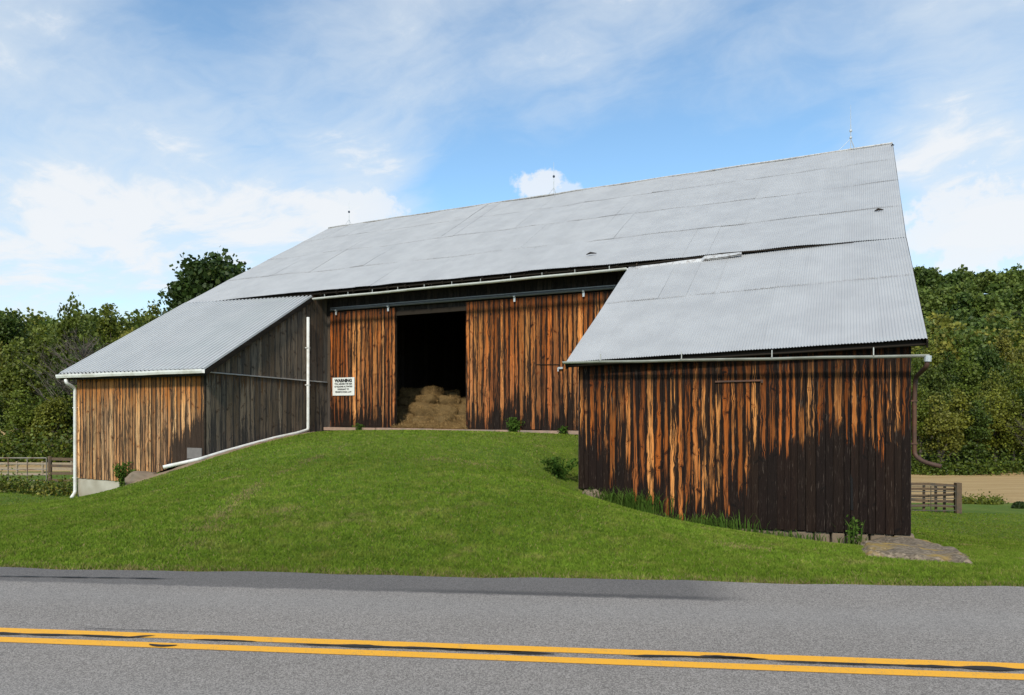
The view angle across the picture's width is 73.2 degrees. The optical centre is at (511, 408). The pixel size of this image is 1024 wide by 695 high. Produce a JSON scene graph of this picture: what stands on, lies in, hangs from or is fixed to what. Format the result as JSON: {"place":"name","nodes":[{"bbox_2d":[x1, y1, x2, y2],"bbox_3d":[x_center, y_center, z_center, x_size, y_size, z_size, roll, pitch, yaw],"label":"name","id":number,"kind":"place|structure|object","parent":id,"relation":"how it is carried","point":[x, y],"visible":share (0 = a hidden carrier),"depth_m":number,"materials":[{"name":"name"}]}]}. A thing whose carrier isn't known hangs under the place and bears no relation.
{"place":"outdoors","nodes":[
{"label":"outdoors","id":0,"kind":"place"},
{"bbox_2d":[0,567,1023,694],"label":"road","id":1,"kind":"structure","parent":0,"point":[969,623],"depth_m":5.28,"materials":[{"name":"grey asphalt"}]},
{"bbox_2d":[0,632,86,634],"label":"tar seal","id":2,"kind":"object","parent":1,"relation":"on","point":[39,633],"visible":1,"depth_m":5.18,"materials":[{"name":"black asphalt"}]},
{"bbox_2d":[23,576,170,578],"bbox_3d":[-4.392,1.691,6.920,2.091,0.001,0.040,0,0,3],"label":"tar seal","id":3,"kind":"object","parent":1,"relation":"on","point":[94,577],"visible":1,"depth_m":6.90,"materials":[{"name":"black asphalt"}]},
{"bbox_2d":[84,635,152,636],"bbox_3d":[-2.958,1.691,5.125,0.592,0.001,0.053,0,0,1],"label":"tar seal","id":4,"kind":"object","parent":1,"relation":"on","point":[117,636],"visible":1,"depth_m":5.11,"materials":[{"name":"black asphalt"}]},
{"bbox_2d":[77,627,254,633],"bbox_3d":[-2.678,1.691,5.256,1.514,0.001,0.014,0,0,5],"label":"tar seal","id":5,"kind":"object","parent":1,"relation":"on","point":[162,630],"visible":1,"depth_m":5.25,"materials":[{"name":"black asphalt"}]},
{"bbox_2d":[201,639,246,640],"bbox_3d":[-2.102,1.691,5.040,0.493,0.001,0.027,0,0,4],"label":"tar seal","id":6,"kind":"object","parent":1,"relation":"on","point":[224,639],"visible":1,"depth_m":5.05,"materials":[{"name":"black asphalt"}]},
{"bbox_2d":[305,644,555,653],"bbox_3d":[-0.651,1.691,4.868,2.020,0.001,0.064,0,0,6],"label":"tar seal","id":7,"kind":"object","parent":1,"relation":"on","point":[369,645],"visible":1,"depth_m":4.88,"materials":[{"name":"black asphalt"}]},
{"bbox_2d":[435,648,547,652],"bbox_3d":[-0.155,1.691,4.813,0.904,0.001,0.039,0,0,8],"label":"tar seal","id":8,"kind":"object","parent":1,"relation":"on","point":[487,650],"visible":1,"depth_m":4.82,"materials":[{"name":"black asphalt"}]},
{"bbox_2d":[0,637,1023,679],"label":"road marking","id":9,"kind":"object","parent":1,"relation":"on","point":[566,660],"visible":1,"depth_m":4.68,"materials":[{"name":"yellow paint"}]},
{"bbox_2d":[149,644,174,645],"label":"tar seal","id":10,"kind":"object","parent":9,"relation":"on","point":[160,645],"visible":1,"depth_m":4.92,"materials":[{"name":"black asphalt"}]},
{"bbox_2d":[0,628,1023,668],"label":"road marking","id":11,"kind":"object","parent":1,"relation":"on","point":[608,651],"visible":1,"depth_m":4.87,"materials":[{"name":"yellow paint"}]},
{"bbox_2d":[623,655,761,658],"bbox_3d":[1.245,1.691,4.699,0.971,0.001,0.042,0,0,3],"label":"tar seal","id":12,"kind":"object","parent":1,"relation":"on","point":[680,655],"visible":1,"depth_m":4.70,"materials":[{"name":"black asphalt"}]},
{"bbox_2d":[701,655,757,658],"bbox_3d":[1.480,1.691,4.694,0.392,0.001,0.046,0,0,11],"label":"tar seal","id":13,"kind":"object","parent":1,"relation":"on","point":[722,656],"visible":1,"depth_m":4.70,"materials":[{"name":"black asphalt"}]},
{"bbox_2d":[783,661,1023,670],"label":"tar seal","id":14,"kind":"object","parent":1,"relation":"on","point":[989,668],"visible":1,"depth_m":4.52,"materials":[{"name":"black asphalt"}]},
{"bbox_2d":[0,294,1023,586],"bbox_3d":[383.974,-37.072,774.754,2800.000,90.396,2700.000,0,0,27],"label":"ground","id":15,"kind":"structure","parent":0,"point":[1008,488],"depth_m":15.08,"materials":[{"name":"green plant"}]},
{"bbox_2d":[0,341,7,388],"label":"tree","id":16,"kind":"object","parent":15,"relation":"on","point":[1,362],"visible":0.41,"depth_m":74.58,"materials":[{"name":"green plant"}]},
{"bbox_2d":[0,383,8,427],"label":"tree","id":17,"kind":"object","parent":15,"relation":"on","point":[1,413],"visible":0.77,"depth_m":58.38,"materials":[{"name":"green plant"}]},
{"bbox_2d":[0,308,29,389],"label":"tree","id":18,"kind":"object","parent":15,"relation":"on","point":[10,327],"visible":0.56,"depth_m":95.87,"materials":[{"name":"green plant"}]},
{"bbox_2d":[0,387,40,451],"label":"tree","id":19,"kind":"object","parent":15,"relation":"on","point":[24,412],"visible":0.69,"depth_m":55.49,"materials":[{"name":"green plant"}]},
{"bbox_2d":[0,337,46,429],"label":"tree","id":20,"kind":"object","parent":15,"relation":"on","point":[15,373],"visible":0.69,"depth_m":67.40,"materials":[{"name":"green plant"}]},
{"bbox_2d":[0,457,46,481],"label":"pipe gate","id":21,"kind":"structure","parent":15,"relation":"on","point":[8,458],"depth_m":29.98,"materials":[{"name":"metal"}]},
{"bbox_2d":[0,461,72,474],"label":"rail fence","id":22,"kind":"object","parent":15,"relation":"on","point":[41,463],"visible":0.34,"depth_m":39.98,"materials":[{"name":"brown wood"}]},
{"bbox_2d":[0,364,73,465],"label":"undergrowth","id":23,"kind":"object","parent":15,"relation":"on","point":[57,448],"visible":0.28,"depth_m":52.42,"materials":[{"name":"green plant"}]},
{"bbox_2d":[0,468,77,497],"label":"undergrowth","id":24,"kind":"object","parent":15,"relation":"on","point":[36,486],"visible":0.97,"depth_m":27.39,"materials":[{"name":"green plant"}]},
{"bbox_2d":[22,320,66,405],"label":"tree","id":25,"kind":"object","parent":15,"relation":"on","point":[38,346],"visible":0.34,"depth_m":77.56,"materials":[{"name":"green plant"}]},
{"bbox_2d":[21,394,70,453],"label":"tree","id":26,"kind":"object","parent":15,"relation":"on","point":[59,405],"visible":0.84,"depth_m":54.73,"materials":[{"name":"green plant"}]},
{"bbox_2d":[34,354,74,451],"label":"tree","id":27,"kind":"object","parent":15,"relation":"on","point":[42,399],"visible":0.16,"depth_m":61.21,"materials":[{"name":"green plant"}]},
{"bbox_2d":[16,328,107,413],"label":"bare tree","id":28,"kind":"object","parent":15,"relation":"on","point":[83,351],"visible":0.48,"depth_m":59.28,"materials":[{"name":"plant"}]},
{"bbox_2d":[48,456,77,481],"bbox_3d":[-19.399,2.941,30.100,1.707,1.709,0.161,0,0,0],"label":"rail fence","id":29,"kind":"object","parent":15,"relation":"on","point":[50,464],"visible":0.42,"depth_m":30.08,"materials":[{"name":"brown wood"}]},
{"bbox_2d":[61,385,76,438],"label":"tree","id":30,"kind":"object","parent":15,"relation":"on","point":[69,416],"visible":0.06,"depth_m":55.98,"materials":[{"name":"green plant"}]},
{"bbox_2d":[41,291,106,388],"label":"tree","id":31,"kind":"object","parent":15,"relation":"on","point":[67,324],"visible":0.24,"depth_m":87.32,"materials":[{"name":"green plant"}]},
{"bbox_2d":[0,304,158,371],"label":"distant wood","id":32,"kind":"object","parent":15,"relation":"on","point":[134,323],"visible":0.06,"depth_m":106.58,"materials":[{"name":"green plant"}]},
{"bbox_2d":[70,340,100,386],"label":"tree","id":33,"kind":"object","parent":15,"relation":"on","point":[81,352],"visible":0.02,"depth_m":65.01,"materials":[{"name":"green plant"}]},
{"bbox_2d":[91,303,125,351],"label":"tree","id":34,"kind":"object","parent":15,"relation":"on","point":[105,322],"visible":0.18,"depth_m":91.29,"materials":[{"name":"green plant"}]},
{"bbox_2d":[112,462,135,486],"bbox_3d":[-12.901,2.241,23.026,0.796,0.965,1.029,0,0,-42],"label":"weed clump","id":35,"kind":"object","parent":15,"relation":"on","point":[120,471],"visible":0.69,"depth_m":22.85,"materials":[{"name":"green plant"}]},
{"bbox_2d":[121,327,132,337],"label":"tree","id":36,"kind":"object","parent":15,"relation":"on","point":[126,332],"visible":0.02,"depth_m":71.32,"materials":[{"name":"green plant"}]},
{"bbox_2d":[125,471,156,484],"bbox_3d":[-11.771,2.284,21.920,1.403,0.598,0.905,0,0,27],"label":"rock","id":37,"kind":"object","parent":15,"relation":"on","point":[132,477],"visible":0.55,"depth_m":21.60,"materials":[{"name":"stone"}]},
{"bbox_2d":[133,300,163,330],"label":"tree","id":38,"kind":"object","parent":15,"relation":"on","point":[154,312],"visible":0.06,"depth_m":99.87,"materials":[{"name":"green plant"}]},
{"bbox_2d":[157,248,250,313],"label":"tree","id":39,"kind":"object","parent":15,"relation":"on","point":[196,277],"visible":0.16,"depth_m":45.74,"materials":[{"name":"green plant"}]},
{"bbox_2d":[123,432,310,486],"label":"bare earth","id":40,"kind":"structure","parent":15,"relation":"on","point":[191,463],"depth_m":21.25,"materials":[{"name":"brown soil"}]},
{"bbox_2d":[55,117,941,543],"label":"barn","id":41,"kind":"structure","parent":15,"relation":"on","point":[733,341],"depth_m":21.77,"materials":[{"name":"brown wood"}]},
{"bbox_2d":[333,377,354,395],"bbox_3d":[-6.335,-0.827,25.908,1.041,0.674,0.018,0,0,27],"label":"warning sign","id":42,"kind":"object","parent":41,"relation":"attached to","point":[344,386],"visible":1,"depth_m":25.88,"materials":[{"name":"white metal"}]},
{"bbox_2d":[330,305,396,427],"bbox_3d":[-5.567,-1.513,25.550,3.034,4.456,0.210,0,0,27],"label":"sliding door","id":43,"kind":"structure","parent":41,"relation":"in","point":[363,343],"depth_m":25.48,"materials":[{"name":"brown wood"}]},
{"bbox_2d":[397,406,409,412],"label":"hay bale","id":44,"kind":"object","parent":41,"relation":"on","point":[403,409],"visible":0.16,"depth_m":26.66,"materials":[{"name":"plant"}]},
{"bbox_2d":[397,394,419,406],"bbox_3d":[-4.031,-0.191,27.481,1.100,0.697,0.863,-6,-15,28],"label":"hay bale","id":45,"kind":"object","parent":44,"relation":"on","point":[406,401],"visible":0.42,"depth_m":27.20,"materials":[{"name":"plant"}]},
{"bbox_2d":[398,386,420,397],"bbox_3d":[-4.021,-0.556,28.032,1.172,0.625,0.803,4,10,-3],"label":"hay bale","id":46,"kind":"object","parent":45,"relation":"on","point":[408,391],"visible":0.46,"depth_m":27.72,"materials":[{"name":"plant"}]},
{"bbox_2d":[397,412,413,424],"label":"hay bale","id":47,"kind":"object","parent":41,"relation":"on","point":[401,415],"visible":0.37,"depth_m":25.93,"materials":[{"name":"plant"}]},
{"bbox_2d":[407,414,432,424],"bbox_3d":[-3.322,0.553,25.508,1.089,0.640,0.798,-2,-6,33],"label":"hay bale","id":48,"kind":"object","parent":41,"relation":"on","point":[420,418],"visible":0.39,"depth_m":25.24,"materials":[{"name":"plant"}]},
{"bbox_2d":[408,402,435,417],"bbox_3d":[-3.360,0.142,26.260,1.174,0.720,0.824,5,14,2],"label":"hay bale","id":49,"kind":"object","parent":41,"relation":"on","point":[421,409],"visible":0.61,"depth_m":25.95,"materials":[{"name":"plant"}]},
{"bbox_2d":[415,394,438,403],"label":"hay bale","id":50,"kind":"object","parent":49,"relation":"on","point":[430,398],"visible":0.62,"depth_m":26.60,"materials":[{"name":"plant"}]},
{"bbox_2d":[418,385,443,395],"bbox_3d":[-3.243,-0.555,27.534,0.695,0.696,1.122,16,-16,-40],"label":"hay bale","id":51,"kind":"object","parent":50,"relation":"on","point":[428,389],"visible":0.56,"depth_m":27.29,"materials":[{"name":"plant"}]},
{"bbox_2d":[391,416,467,428],"bbox_3d":[-2.473,0.491,25.063,3.237,0.573,2.283,0,0,27],"label":"loose hay","id":52,"kind":"object","parent":41,"relation":"on","point":[429,424],"visible":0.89,"depth_m":24.49,"materials":[{"name":"plant"}]},
{"bbox_2d":[429,404,458,415],"bbox_3d":[-2.586,0.145,26.192,1.224,0.698,0.711,-1,-2,7],"label":"hay bale","id":53,"kind":"object","parent":41,"relation":"on","point":[442,409],"visible":0.49,"depth_m":25.93,"materials":[{"name":"plant"}]},
{"bbox_2d":[432,410,459,425],"bbox_3d":[-2.450,0.508,25.236,0.790,0.662,1.167,26,-25,-36],"label":"hay bale","id":54,"kind":"object","parent":41,"relation":"on","point":[447,416],"visible":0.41,"depth_m":24.90,"materials":[{"name":"plant"}]},
{"bbox_2d":[436,395,461,404],"bbox_3d":[-2.494,-0.198,27.052,1.075,0.694,0.787,-4,-10,18],"label":"hay bale","id":55,"kind":"object","parent":41,"relation":"on","point":[448,399],"visible":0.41,"depth_m":26.76,"materials":[{"name":"plant"}]},
{"bbox_2d":[440,389,460,398],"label":"hay bale","id":56,"kind":"object","parent":41,"relation":"on","point":[446,393],"visible":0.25,"depth_m":27.80,"materials":[{"name":"plant"}]},
{"bbox_2d":[455,403,465,414],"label":"hay bale","id":57,"kind":"object","parent":41,"relation":"on","point":[461,408],"visible":0.23,"depth_m":26.01,"materials":[{"name":"plant"}]},
{"bbox_2d":[459,396,465,403],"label":"hay bale","id":58,"kind":"object","parent":57,"relation":"on","point":[463,400],"visible":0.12,"depth_m":26.95,"materials":[{"name":"plant"}]},
{"bbox_2d":[456,414,465,421],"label":"hay bale","id":59,"kind":"object","parent":41,"relation":"on","point":[461,416],"visible":0.17,"depth_m":25.20,"materials":[{"name":"plant"}]},
{"bbox_2d":[466,290,612,430],"bbox_3d":[1.178,-1.502,22.178,6.172,4.435,0.210,0,0,27],"label":"sliding door","id":60,"kind":"structure","parent":41,"relation":"in","point":[516,348],"depth_m":22.54,"materials":[{"name":"brown wood"}]},
{"bbox_2d":[0,429,1023,586],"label":"grass","id":61,"kind":"structure","parent":15,"relation":"on","point":[994,562],"depth_m":9.23,"materials":[{"name":"green plant"}]},
{"bbox_2d":[352,423,364,429],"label":"weed clump","id":62,"kind":"object","parent":61,"relation":"on","point":[360,426],"visible":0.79,"depth_m":25.26,"materials":[{"name":"green plant"}]},
{"bbox_2d":[505,417,524,431],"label":"weed clump","id":63,"kind":"object","parent":61,"relation":"on","point":[514,427],"visible":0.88,"depth_m":22.45,"materials":[{"name":"green plant"}]},
{"bbox_2d":[540,456,577,477],"bbox_3d":[1.120,1.343,15.979,0.898,0.529,1.307,0,0,27],"label":"weed clump","id":64,"kind":"object","parent":15,"relation":"on","point":[554,465],"visible":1,"depth_m":15.82,"materials":[{"name":"green plant"}]},
{"bbox_2d":[556,425,567,433],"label":"weed clump","id":65,"kind":"object","parent":15,"relation":"on","point":[562,429],"visible":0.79,"depth_m":21.58,"materials":[{"name":"green plant"}]},
{"bbox_2d":[582,489,602,498],"bbox_3d":[1.795,2.010,15.616,0.648,0.383,0.407,0,0,27],"label":"rock","id":66,"kind":"object","parent":15,"relation":"on","point":[591,493],"visible":0.36,"depth_m":15.49,"materials":[{"name":"stone"}]},
{"bbox_2d":[576,486,620,501],"bbox_3d":[1.801,1.916,15.477,1.303,0.366,0.538,0,0,27],"label":"grass clump","id":67,"kind":"object","parent":15,"relation":"on","point":[593,494],"visible":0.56,"depth_m":15.39,"materials":[{"name":"green plant"}]},
{"bbox_2d":[584,486,690,514],"bbox_3d":[2.543,1.982,15.090,2.712,0.589,0.711,0,0,27],"label":"grass clump","id":68,"kind":"object","parent":15,"relation":"on","point":[629,501],"visible":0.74,"depth_m":15.01,"materials":[{"name":"green plant"}]},
{"bbox_2d":[656,512,737,526],"bbox_3d":[3.666,2.320,14.626,2.580,0.299,0.641,0,0,27],"label":"grass clump","id":69,"kind":"object","parent":15,"relation":"on","point":[693,519],"visible":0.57,"depth_m":14.61,"materials":[{"name":"green plant"}]},
{"bbox_2d":[691,511,768,532],"bbox_3d":[4.433,2.327,14.179,1.662,0.466,0.741,0,0,27],"label":"grass clump","id":70,"kind":"object","parent":15,"relation":"on","point":[721,523],"visible":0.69,"depth_m":14.22,"materials":[{"name":"green plant"}]},
{"bbox_2d":[730,526,855,542],"bbox_3d":[4.854,2.500,14.059,4.398,0.217,0.598,0,0,27],"label":"grass clump","id":71,"kind":"object","parent":15,"relation":"on","point":[791,535],"visible":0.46,"depth_m":13.69,"materials":[{"name":"green plant"}]},
{"bbox_2d":[836,520,866,544],"bbox_3d":[6.410,2.334,13.076,0.369,0.552,0.728,0,0,-39],"label":"leafy weed plant","id":72,"kind":"object","parent":15,"relation":"on","point":[860,537],"visible":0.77,"depth_m":12.99,"materials":[{"name":"green plant"}]},
{"bbox_2d":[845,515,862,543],"bbox_3d":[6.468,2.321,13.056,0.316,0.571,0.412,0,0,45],"label":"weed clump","id":73,"kind":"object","parent":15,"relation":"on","point":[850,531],"visible":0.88,"depth_m":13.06,"materials":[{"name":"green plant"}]},
{"bbox_2d":[860,536,971,563],"bbox_3d":[6.146,2.220,10.590,1.403,0.955,5.579,0,0,27],"label":"concrete apron","id":74,"kind":"object","parent":15,"relation":"on","point":[901,547],"visible":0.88,"depth_m":9.03,"materials":[{"name":"grey concrete"}]},
{"bbox_2d":[911,350,925,399],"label":"tree","id":75,"kind":"object","parent":15,"relation":"on","point":[916,366],"visible":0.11,"depth_m":108.95,"materials":[{"name":"green plant"}]},
{"bbox_2d":[911,384,929,438],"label":"tree","id":76,"kind":"object","parent":15,"relation":"on","point":[920,397],"visible":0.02,"depth_m":87.09,"materials":[{"name":"green plant"}]},
{"bbox_2d":[911,385,935,464],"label":"tree","id":77,"kind":"object","parent":15,"relation":"on","point":[922,411],"visible":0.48,"depth_m":85.38,"materials":[{"name":"green plant"}]},
{"bbox_2d":[912,334,946,379],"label":"tree","id":78,"kind":"object","parent":15,"relation":"on","point":[936,360],"visible":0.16,"depth_m":127.03,"materials":[{"name":"green plant"}]},
{"bbox_2d":[911,486,955,510],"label":"pipe gate","id":79,"kind":"structure","parent":15,"relation":"on","point":[930,498],"depth_m":29.39,"materials":[{"name":"metal"}]},
{"bbox_2d":[911,483,961,513],"bbox_3d":[18.053,3.983,29.750,2.345,1.613,0.431,0,0,8],"label":"board fence","id":80,"kind":"object","parent":15,"relation":"on","point":[958,497],"visible":0.8,"depth_m":29.64,"materials":[{"name":"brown wood"}]},
{"bbox_2d":[916,364,965,438],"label":"tree","id":81,"kind":"object","parent":15,"relation":"on","point":[934,382],"visible":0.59,"depth_m":98.61,"materials":[{"name":"green plant"}]},
{"bbox_2d":[919,392,967,462],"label":"tree","id":82,"kind":"object","parent":15,"relation":"on","point":[942,427],"visible":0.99,"depth_m":84.32,"materials":[{"name":"green plant"}]},
{"bbox_2d":[937,351,959,398],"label":"tree","id":83,"kind":"object","parent":15,"relation":"on","point":[948,364],"visible":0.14,"depth_m":113.39,"materials":[{"name":"green plant"}]},
{"bbox_2d":[933,388,986,466],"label":"tree","id":84,"kind":"object","parent":15,"relation":"on","point":[956,402],"visible":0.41,"depth_m":86.20,"materials":[{"name":"green plant"}]},
{"bbox_2d":[946,343,984,417],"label":"tree","id":85,"kind":"object","parent":15,"relation":"on","point":[968,375],"visible":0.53,"depth_m":103.07,"materials":[{"name":"green plant"}]},
{"bbox_2d":[911,263,1023,436],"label":"distant wood","id":86,"kind":"object","parent":15,"relation":"on","point":[953,305],"visible":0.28,"depth_m":355.10,"materials":[{"name":"green plant"}]},
{"bbox_2d":[911,436,1023,475],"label":"undergrowth","id":87,"kind":"object","parent":15,"relation":"on","point":[983,468],"visible":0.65,"depth_m":83.27,"materials":[{"name":"green plant"}]},
{"bbox_2d":[953,330,984,400],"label":"tree","id":88,"kind":"object","parent":15,"relation":"on","point":[968,341],"visible":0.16,"depth_m":133.65,"materials":[{"name":"green plant"}]},
{"bbox_2d":[957,397,993,466],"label":"tree","id":89,"kind":"object","parent":15,"relation":"on","point":[977,432],"visible":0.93,"depth_m":85.05,"materials":[{"name":"green plant"}]},
{"bbox_2d":[962,489,1008,504],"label":"undergrowth","id":90,"kind":"object","parent":15,"relation":"on","point":[992,500],"visible":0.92,"depth_m":42.14,"materials":[{"name":"green plant"}]},
{"bbox_2d":[969,367,1016,417],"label":"tree","id":91,"kind":"object","parent":15,"relation":"on","point":[997,385],"visible":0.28,"depth_m":98.49,"materials":[{"name":"green plant"}]},
{"bbox_2d":[973,344,1018,401],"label":"tree","id":92,"kind":"object","parent":15,"relation":"on","point":[990,359],"visible":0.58,"depth_m":116.56,"materials":[{"name":"green plant"}]},
{"bbox_2d":[980,388,1020,460],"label":"tree","id":93,"kind":"object","parent":15,"relation":"on","point":[998,425],"visible":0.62,"depth_m":86.33,"materials":[{"name":"green plant"}]},
{"bbox_2d":[987,394,1023,468],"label":"tree","id":94,"kind":"object","parent":15,"relation":"on","point":[1011,438],"visible":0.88,"depth_m":85.30,"materials":[{"name":"green plant"}]},
{"bbox_2d":[989,329,1021,372],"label":"tree","id":95,"kind":"object","parent":15,"relation":"on","point":[1006,343],"visible":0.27,"depth_m":133.77,"materials":[{"name":"green plant"}]},
{"bbox_2d":[1003,360,1023,396],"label":"tree","id":96,"kind":"object","parent":15,"relation":"on","point":[1014,386],"visible":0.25,"depth_m":101.84,"materials":[{"name":"green plant"}]},
{"bbox_2d":[1007,340,1023,381],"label":"tree","id":97,"kind":"object","parent":15,"relation":"on","point":[1020,357],"visible":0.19,"depth_m":119.98,"materials":[{"name":"green plant"}]},
{"bbox_2d":[1008,414,1023,443],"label":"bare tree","id":98,"kind":"object","parent":15,"relation":"on","point":[1020,429],"visible":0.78,"depth_m":84.01,"materials":[{"name":"plant"}]},
{"bbox_2d":[1011,386,1023,440],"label":"tree","id":99,"kind":"object","parent":15,"relation":"on","point":[1021,392],"visible":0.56,"depth_m":85.47,"materials":[{"name":"green plant"}]},
{"bbox_2d":[1011,501,1023,508],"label":"bush","id":100,"kind":"object","parent":15,"relation":"on","point":[1017,505],"visible":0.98,"depth_m":35.88,"materials":[{"name":"green plant"}]},
{"bbox_2d":[0,0,1023,326],"label":"sky","id":101,"kind":"structure","parent":0,"point":[136,136],"materials":[{"name":"blue"}]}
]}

